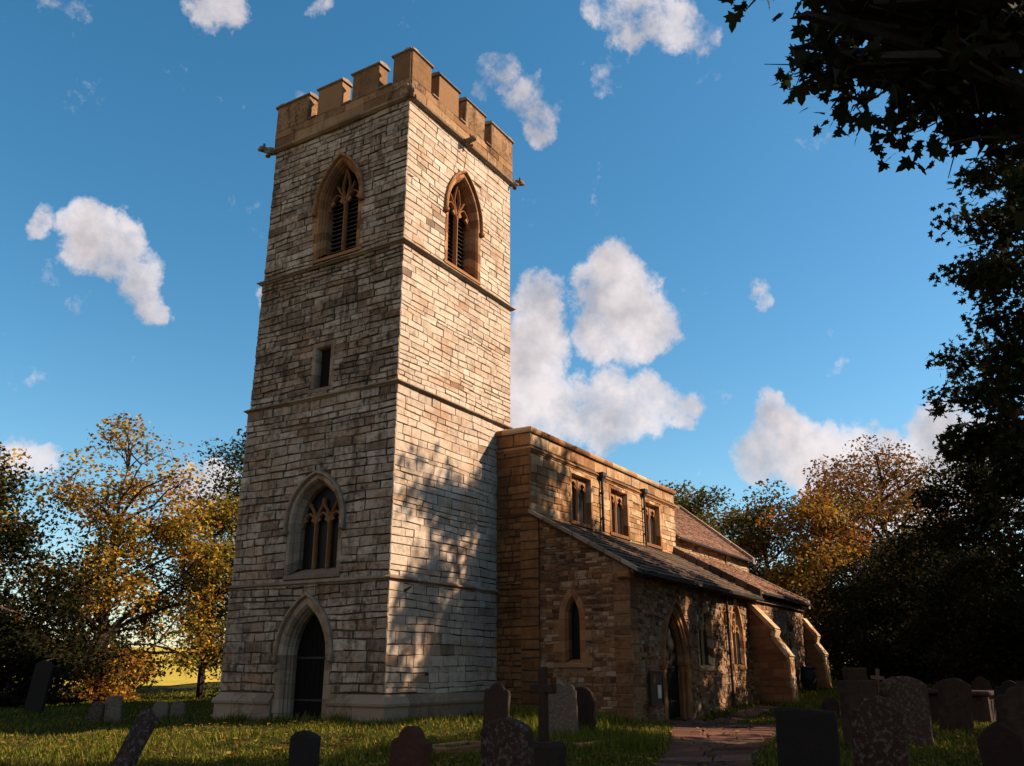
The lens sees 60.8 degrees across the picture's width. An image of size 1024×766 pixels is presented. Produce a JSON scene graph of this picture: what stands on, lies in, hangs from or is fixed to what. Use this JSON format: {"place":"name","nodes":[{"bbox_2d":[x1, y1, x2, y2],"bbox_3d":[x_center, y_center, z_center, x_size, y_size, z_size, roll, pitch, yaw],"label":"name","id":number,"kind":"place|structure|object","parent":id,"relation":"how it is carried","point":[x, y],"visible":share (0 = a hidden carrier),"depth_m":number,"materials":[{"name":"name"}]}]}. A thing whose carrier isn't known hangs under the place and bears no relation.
{"place":"outdoors","nodes":[
{"label":"outdoors","id":0,"kind":"place"},
{"bbox_2d":[4,646,221,689],"bbox_3d":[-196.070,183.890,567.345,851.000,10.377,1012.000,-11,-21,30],"label":"field","id":1,"kind":"structure","parent":0,"point":[173,678],"depth_m":68.80,"materials":[{"name":"yellow plant"}]},
{"bbox_2d":[0,654,992,765],"bbox_3d":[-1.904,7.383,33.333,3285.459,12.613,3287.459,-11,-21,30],"label":"ground","id":2,"kind":"structure","parent":0,"point":[193,686],"depth_m":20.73,"materials":[{"name":"green plant"}]},
{"bbox_2d":[0,441,48,633],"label":"autumn tree","id":3,"kind":"object","parent":2,"relation":"on","point":[12,504],"visible":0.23,"depth_m":44.74,"materials":[{"name":"orange plant"}]},
{"bbox_2d":[0,447,73,691],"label":"dark tree","id":4,"kind":"object","parent":2,"relation":"on","point":[14,540],"visible":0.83,"depth_m":38.92,"materials":[{"name":"green plant"}]},
{"bbox_2d":[23,661,54,713],"bbox_3d":[-15.767,10.383,28.990,0.813,2.205,0.126,-2,-21,22],"label":"gravestone","id":5,"kind":"object","parent":2,"relation":"on","point":[40,684],"visible":0.69,"depth_m":29.01,"materials":[{"name":"stone"}]},
{"bbox_2d":[0,625,83,707],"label":"understorey bush","id":6,"kind":"object","parent":2,"relation":"on","point":[25,660],"visible":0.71,"depth_m":32.94,"materials":[{"name":"green plant"}]},
{"bbox_2d":[0,545,139,705],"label":"dark tree","id":7,"kind":"object","parent":2,"relation":"on","point":[45,608],"visible":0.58,"depth_m":37.64,"materials":[{"name":"green plant"}]},
{"bbox_2d":[86,701,104,722],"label":"gravestone","id":8,"kind":"object","parent":2,"relation":"on","point":[97,710],"visible":0.6,"depth_m":25.83,"materials":[{"name":"grey stone"}]},
{"bbox_2d":[53,639,149,701],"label":"understorey bush","id":9,"kind":"object","parent":2,"relation":"on","point":[104,692],"visible":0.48,"depth_m":40.53,"materials":[{"name":"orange plant"}]},
{"bbox_2d":[104,695,123,723],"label":"gravestone","id":10,"kind":"object","parent":2,"relation":"on","point":[114,706],"visible":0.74,"depth_m":25.86,"materials":[{"name":"grey stone"}]},
{"bbox_2d":[0,413,234,690],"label":"autumn maple","id":11,"kind":"object","parent":2,"relation":"on","point":[112,552],"visible":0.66,"depth_m":44.87,"materials":[{"name":"yellow plant"}]},
{"bbox_2d":[111,709,157,765],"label":"gravestone","id":12,"kind":"object","parent":2,"relation":"on","point":[136,739],"visible":1,"depth_m":10.44,"materials":[{"name":"grey stone"}]},
{"bbox_2d":[152,701,168,719],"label":"gravestone","id":13,"kind":"object","parent":2,"relation":"on","point":[160,708],"visible":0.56,"depth_m":27.00,"materials":[{"name":"grey stone"}]},
{"bbox_2d":[99,491,239,697],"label":"autumn tree","id":14,"kind":"object","parent":2,"relation":"on","point":[211,630],"visible":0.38,"depth_m":47.18,"materials":[{"name":"yellow plant"}]},
{"bbox_2d":[169,700,185,718],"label":"gravestone","id":15,"kind":"object","parent":2,"relation":"on","point":[178,708],"visible":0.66,"depth_m":26.98,"materials":[{"name":"grey stone"}]},
{"bbox_2d":[167,426,246,678],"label":"green tree","id":16,"kind":"object","parent":2,"relation":"on","point":[232,482],"visible":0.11,"depth_m":57.86,"materials":[{"name":"green plant"}]},
{"bbox_2d":[202,655,222,697],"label":"understorey bush","id":17,"kind":"object","parent":2,"relation":"on","point":[216,674],"visible":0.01,"depth_m":43.19,"materials":[{"name":"green plant"}]},
{"bbox_2d":[288,730,320,765],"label":"gravestone","id":18,"kind":"object","parent":2,"relation":"on","point":[304,747],"visible":1,"depth_m":9.88,"materials":[{"name":"stone"}]},
{"bbox_2d":[389,726,432,765],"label":"gravestone","id":19,"kind":"object","parent":2,"relation":"on","point":[411,745],"visible":1,"depth_m":10.12,"materials":[{"name":"brown stone"}]},
{"bbox_2d":[432,740,480,754],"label":"grave kerb","id":20,"kind":"structure","parent":2,"relation":"on","point":[476,747],"depth_m":16.56,"materials":[{"name":"stone"}]},
{"bbox_2d":[0,688,991,765],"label":"fallen leaves","id":21,"kind":"object","parent":2,"relation":"on","point":[439,764],"visible":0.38,"depth_m":18.05,"materials":[{"name":"brown plant"}]},
{"bbox_2d":[482,683,510,727],"bbox_3d":[-0.358,7.605,19.664,0.633,1.599,0.126,-6,-19,26],"label":"gravestone","id":22,"kind":"object","parent":2,"relation":"on","point":[497,697],"visible":0.57,"depth_m":19.72,"materials":[{"name":"grey stone"}]},
{"bbox_2d":[481,717,533,765],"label":"gravestone","id":23,"kind":"object","parent":2,"relation":"on","point":[506,741],"visible":1,"depth_m":10.45,"materials":[{"name":"grey stone"}]},
{"bbox_2d":[18,708,997,749],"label":"tall grass","id":24,"kind":"structure","parent":2,"relation":"on","point":[102,720],"depth_m":25.47,"materials":[{"name":"green plant"}]},
{"bbox_2d":[210,46,831,722],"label":"church","id":25,"kind":"structure","parent":2,"relation":"on","point":[424,528],"depth_m":29.14,"materials":[{"name":"beige stone"}]},
{"bbox_2d":[271,592,333,719],"bbox_3d":[-6.074,8.246,26.087,2.420,3.900,0.770,-11,-21,30],"label":"doorway","id":26,"kind":"structure","parent":25,"relation":"in","point":[287,679],"depth_m":26.24,"materials":[{"name":"wood"}]},
{"bbox_2d":[282,470,346,579],"bbox_3d":[-6.042,4.406,27.310,2.580,3.379,0.670,-11,-21,30],"label":"traceried window","id":27,"kind":"structure","parent":25,"relation":"in","point":[323,523],"depth_m":27.52,"materials":[{"name":"stone"}]},
{"bbox_2d":[308,338,336,393],"bbox_3d":[-6.201,-0.535,29.050,1.100,1.793,0.380,-11,-21,30],"label":"slit window","id":28,"kind":"structure","parent":25,"relation":"in","point":[324,369],"depth_m":29.08,"materials":[{"name":"stone"}]},
{"bbox_2d":[309,152,364,264],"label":"belfry window","id":29,"kind":"structure","parent":25,"relation":"in","point":[350,220],"depth_m":31.20,"materials":[{"name":"stone"}]},
{"bbox_2d":[444,170,484,284],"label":"belfry window","id":30,"kind":"structure","parent":25,"relation":"in","point":[452,213],"depth_m":32.58,"materials":[{"name":"stone"}]},
{"bbox_2d":[553,586,592,666],"bbox_3d":[2.020,7.846,28.114,1.380,2.511,0.440,-11,-21,30],"label":"lancet window","id":31,"kind":"structure","parent":25,"relation":"in","point":[576,656],"depth_m":28.06,"materials":[{"name":"stone"}]},
{"bbox_2d":[569,468,594,529],"bbox_3d":[2.444,4.472,33.402,0.580,2.074,1.940,-11,-21,30],"label":"clerestory window","id":32,"kind":"structure","parent":25,"relation":"in","point":[581,498],"depth_m":33.68,"materials":[{"name":"stone"}]},
{"bbox_2d":[609,485,630,540],"bbox_3d":[4.237,5.389,36.179,0.580,2.074,1.940,-11,-21,30],"label":"clerestory window","id":33,"kind":"structure","parent":25,"relation":"in","point":[620,526],"depth_m":36.47,"materials":[{"name":"stone"}]},
{"bbox_2d":[645,499,662,549],"bbox_3d":[6.077,6.330,39.028,0.580,2.074,1.940,-11,-21,30],"label":"clerestory window","id":34,"kind":"structure","parent":25,"relation":"in","point":[653,525],"depth_m":39.38,"materials":[{"name":"stone"}]},
{"bbox_2d":[648,670,664,706],"bbox_3d":[4.568,9.657,27.601,0.100,1.070,1.080,-11,-21,30],"label":"notice board","id":35,"kind":"object","parent":25,"relation":"attached to","point":[656,688],"visible":1,"depth_m":27.57,"materials":[{"name":"brown wood"}]},
{"bbox_2d":[661,598,694,720],"bbox_3d":[5.454,9.517,29.632,0.620,4.299,2.760,-11,-21,30],"label":"arched doorway","id":36,"kind":"structure","parent":25,"relation":"in","point":[680,673],"depth_m":30.07,"materials":[{"name":"stone"}]},
{"bbox_2d":[696,593,715,670],"bbox_3d":[7.031,9.227,32.416,0.380,2.765,1.720,-11,-21,30],"label":"aisle window","id":37,"kind":"structure","parent":25,"relation":"in","point":[705,644],"depth_m":32.60,"materials":[{"name":"stone"}]},
{"bbox_2d":[730,599,746,668],"bbox_3d":[9.032,10.204,35.532,0.380,2.765,1.720,-11,-21,30],"label":"aisle window","id":38,"kind":"structure","parent":25,"relation":"in","point":[736,625],"depth_m":35.74,"materials":[{"name":"stone"}]},
{"bbox_2d":[785,618,797,659],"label":"aisle window","id":39,"kind":"structure","parent":25,"relation":"in","point":[790,641],"depth_m":42.53,"materials":[{"name":"stone"}]},
{"bbox_2d":[212,688,852,765],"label":"tall grass","id":40,"kind":"structure","parent":2,"relation":"on","point":[626,738],"depth_m":18.17,"materials":[{"name":"green plant"}]},
{"bbox_2d":[530,667,565,765],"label":"memorial cross","id":41,"kind":"object","parent":2,"relation":"on","point":[546,752],"visible":0.98,"depth_m":12.03,"materials":[{"name":"grey stone"}]},
{"bbox_2d":[548,682,578,735],"bbox_3d":[1.046,7.276,18.637,0.753,1.669,0.136,-7,-23,12],"label":"gravestone","id":42,"kind":"object","parent":2,"relation":"on","point":[562,707],"visible":0.43,"depth_m":18.67,"materials":[{"name":"grey stone"}]},
{"bbox_2d":[575,686,595,731],"bbox_3d":[1.641,7.651,19.712,0.510,1.507,0.116,-9,-20,17],"label":"gravestone","id":43,"kind":"object","parent":2,"relation":"on","point":[586,705],"visible":0.38,"depth_m":19.74,"materials":[{"name":"grey stone"}]},
{"bbox_2d":[554,737,618,748],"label":"grave kerb","id":44,"kind":"structure","parent":2,"relation":"on","point":[581,744],"depth_m":16.96,"materials":[{"name":"stone"}]},
{"bbox_2d":[659,480,749,549],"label":"olive tree","id":45,"kind":"object","parent":2,"relation":"on","point":[697,506],"visible":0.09,"depth_m":76.68,"materials":[{"name":"green plant"}]},
{"bbox_2d":[714,478,844,624],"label":"olive tree","id":46,"kind":"object","parent":2,"relation":"on","point":[754,540],"visible":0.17,"depth_m":68.32,"materials":[{"name":"green plant"}]},
{"bbox_2d":[774,708,840,765],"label":"gravestone","id":47,"kind":"object","parent":2,"relation":"on","point":[807,737],"visible":1,"depth_m":10.14,"materials":[{"name":"stone"}]},
{"bbox_2d":[800,666,816,690],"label":"water butt","id":48,"kind":"object","parent":2,"relation":"on","point":[808,678],"visible":0.93,"depth_m":41.65,"materials":[{"name":"green plastic"}]},
{"bbox_2d":[751,483,890,671],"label":"golden tree","id":49,"kind":"object","parent":2,"relation":"on","point":[804,574],"visible":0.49,"depth_m":59.69,"materials":[{"name":"yellow plant"}]},
{"bbox_2d":[822,697,839,718],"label":"gravestone","id":50,"kind":"object","parent":2,"relation":"on","point":[830,703],"visible":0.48,"depth_m":27.39,"materials":[{"name":"grey stone"}]},
{"bbox_2d":[842,667,867,679],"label":"gravestone","id":51,"kind":"object","parent":2,"relation":"on","point":[851,673],"visible":0.26,"depth_m":23.91,"materials":[{"name":"grey stone"}]},
{"bbox_2d":[803,558,911,676],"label":"dark tree","id":52,"kind":"object","parent":2,"relation":"on","point":[854,577],"visible":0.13,"depth_m":54.57,"materials":[{"name":"green plant"}]},
{"bbox_2d":[837,680,878,745],"bbox_3d":[6.669,6.551,16.600,0.732,1.711,0.126,-10,-23,27],"label":"gravestone","id":53,"kind":"object","parent":2,"relation":"on","point":[853,693],"visible":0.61,"depth_m":16.75,"materials":[{"name":"grey stone"}]},
{"bbox_2d":[718,0,1023,182],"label":"sycamore","id":54,"kind":"object","parent":2,"relation":"on","point":[952,63],"visible":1,"depth_m":6.92,"materials":[{"name":"green plant"}]},
{"bbox_2d":[870,669,884,691],"bbox_3d":[15.469,12.720,36.907,0.550,1.200,0.100,-4,-18,32],"label":"memorial cross","id":55,"kind":"object","parent":2,"relation":"on","point":[878,677],"visible":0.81,"depth_m":36.94,"materials":[{"name":"grey stone"}]},
{"bbox_2d":[832,527,927,647],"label":"dark tree","id":56,"kind":"object","parent":2,"relation":"on","point":[876,549],"visible":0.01,"depth_m":57.80,"materials":[{"name":"green plant"}]},
{"bbox_2d":[850,695,910,765],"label":"gravestone","id":57,"kind":"object","parent":2,"relation":"on","point":[879,730],"visible":1,"depth_m":10.86,"materials":[{"name":"grey stone"}]},
{"bbox_2d":[814,576,947,683],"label":"dark tree","id":58,"kind":"object","parent":2,"relation":"on","point":[882,657],"visible":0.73,"depth_m":47.23,"materials":[{"name":"green plant"}]},
{"bbox_2d":[802,434,978,578],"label":"tree","id":59,"kind":"object","parent":2,"relation":"on","point":[881,499],"visible":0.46,"depth_m":66.05,"materials":[{"name":"orange plant"}]},
{"bbox_2d":[879,676,933,747],"bbox_3d":[7.463,6.479,16.467,0.849,1.798,0.186,-8,-20,26],"label":"gravestone","id":60,"kind":"object","parent":2,"relation":"on","point":[908,695],"visible":0.57,"depth_m":16.44,"materials":[{"name":"grey stone"}]},
{"bbox_2d":[831,507,1015,680],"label":"dark tree","id":61,"kind":"object","parent":2,"relation":"on","point":[893,569],"visible":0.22,"depth_m":49.12,"materials":[{"name":"green plant"}]},
{"bbox_2d":[928,689,938,719],"bbox_3d":[12.898,10.024,26.858,1.080,1.120,2.180,-9,-20,25],"label":"chest tomb","id":62,"kind":"object","parent":2,"relation":"on","point":[933,701],"visible":0.05,"depth_m":26.03,"materials":[{"name":"grey stone"}]},
{"bbox_2d":[880,454,1023,684],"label":"dark tree","id":63,"kind":"object","parent":2,"relation":"on","point":[932,499],"visible":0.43,"depth_m":42.89,"materials":[{"name":"green plant"}]},
{"bbox_2d":[937,678,972,731],"bbox_3d":[10.307,7.745,20.265,0.713,1.701,0.136,-4,-18,32],"label":"gravestone","id":64,"kind":"object","parent":2,"relation":"on","point":[955,701],"visible":0.69,"depth_m":20.29,"materials":[{"name":"grey stone"}]},
{"bbox_2d":[919,113,1023,634],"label":"horse chestnut","id":65,"kind":"object","parent":2,"relation":"on","point":[1000,443],"visible":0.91,"depth_m":33.37,"materials":[{"name":"green plant"}]},
{"bbox_2d":[971,676,991,689],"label":"gravestone","id":66,"kind":"object","parent":2,"relation":"on","point":[979,683],"visible":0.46,"depth_m":29.94,"materials":[{"name":"grey stone"}]},
{"bbox_2d":[972,690,996,724],"bbox_3d":[12.818,9.104,24.001,1.130,1.220,2.180,-14,-23,35],"label":"chest tomb","id":67,"kind":"object","parent":2,"relation":"on","point":[983,707],"visible":0.18,"depth_m":23.20,"materials":[{"name":"grey stone"}]},
{"bbox_2d":[977,721,1023,765],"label":"gravestone","id":68,"kind":"object","parent":2,"relation":"on","point":[999,744],"visible":1,"depth_m":11.14,"materials":[{"name":"grey stone"}]},
{"bbox_2d":[994,681,1015,721],"bbox_3d":[12.108,8.059,21.078,0.712,1.654,0.136,-8,-16,31],"label":"gravestone","id":69,"kind":"object","parent":2,"relation":"on","point":[1003,687],"visible":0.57,"depth_m":21.25,"materials":[{"name":"stone"}]},
{"bbox_2d":[996,685,1023,742],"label":"gravestone","id":70,"kind":"object","parent":2,"relation":"on","point":[1010,706],"visible":0.67,"depth_m":14.89,"materials":[{"name":"grey stone"}]},
{"bbox_2d":[999,165,1023,235],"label":"lime tree","id":71,"kind":"object","parent":2,"relation":"on","point":[1014,184],"visible":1,"depth_m":17.63,"materials":[{"name":"green plant"}]},
{"bbox_2d":[1015,681,1023,686],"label":"gravestone","id":72,"kind":"object","parent":2,"relation":"on","point":[1019,683],"visible":0.28,"depth_m":18.33,"materials":[{"name":"grey stone"}]},
{"bbox_2d":[0,0,1023,662],"label":"sky","id":73,"kind":"structure","parent":0,"point":[707,288],"materials":[{"name":"blue"}]},
{"bbox_2d":[655,705,779,765],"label":"path","id":74,"kind":"structure","parent":0,"point":[681,754],"depth_m":18.70,"materials":[{"name":"stone"}]}
]}

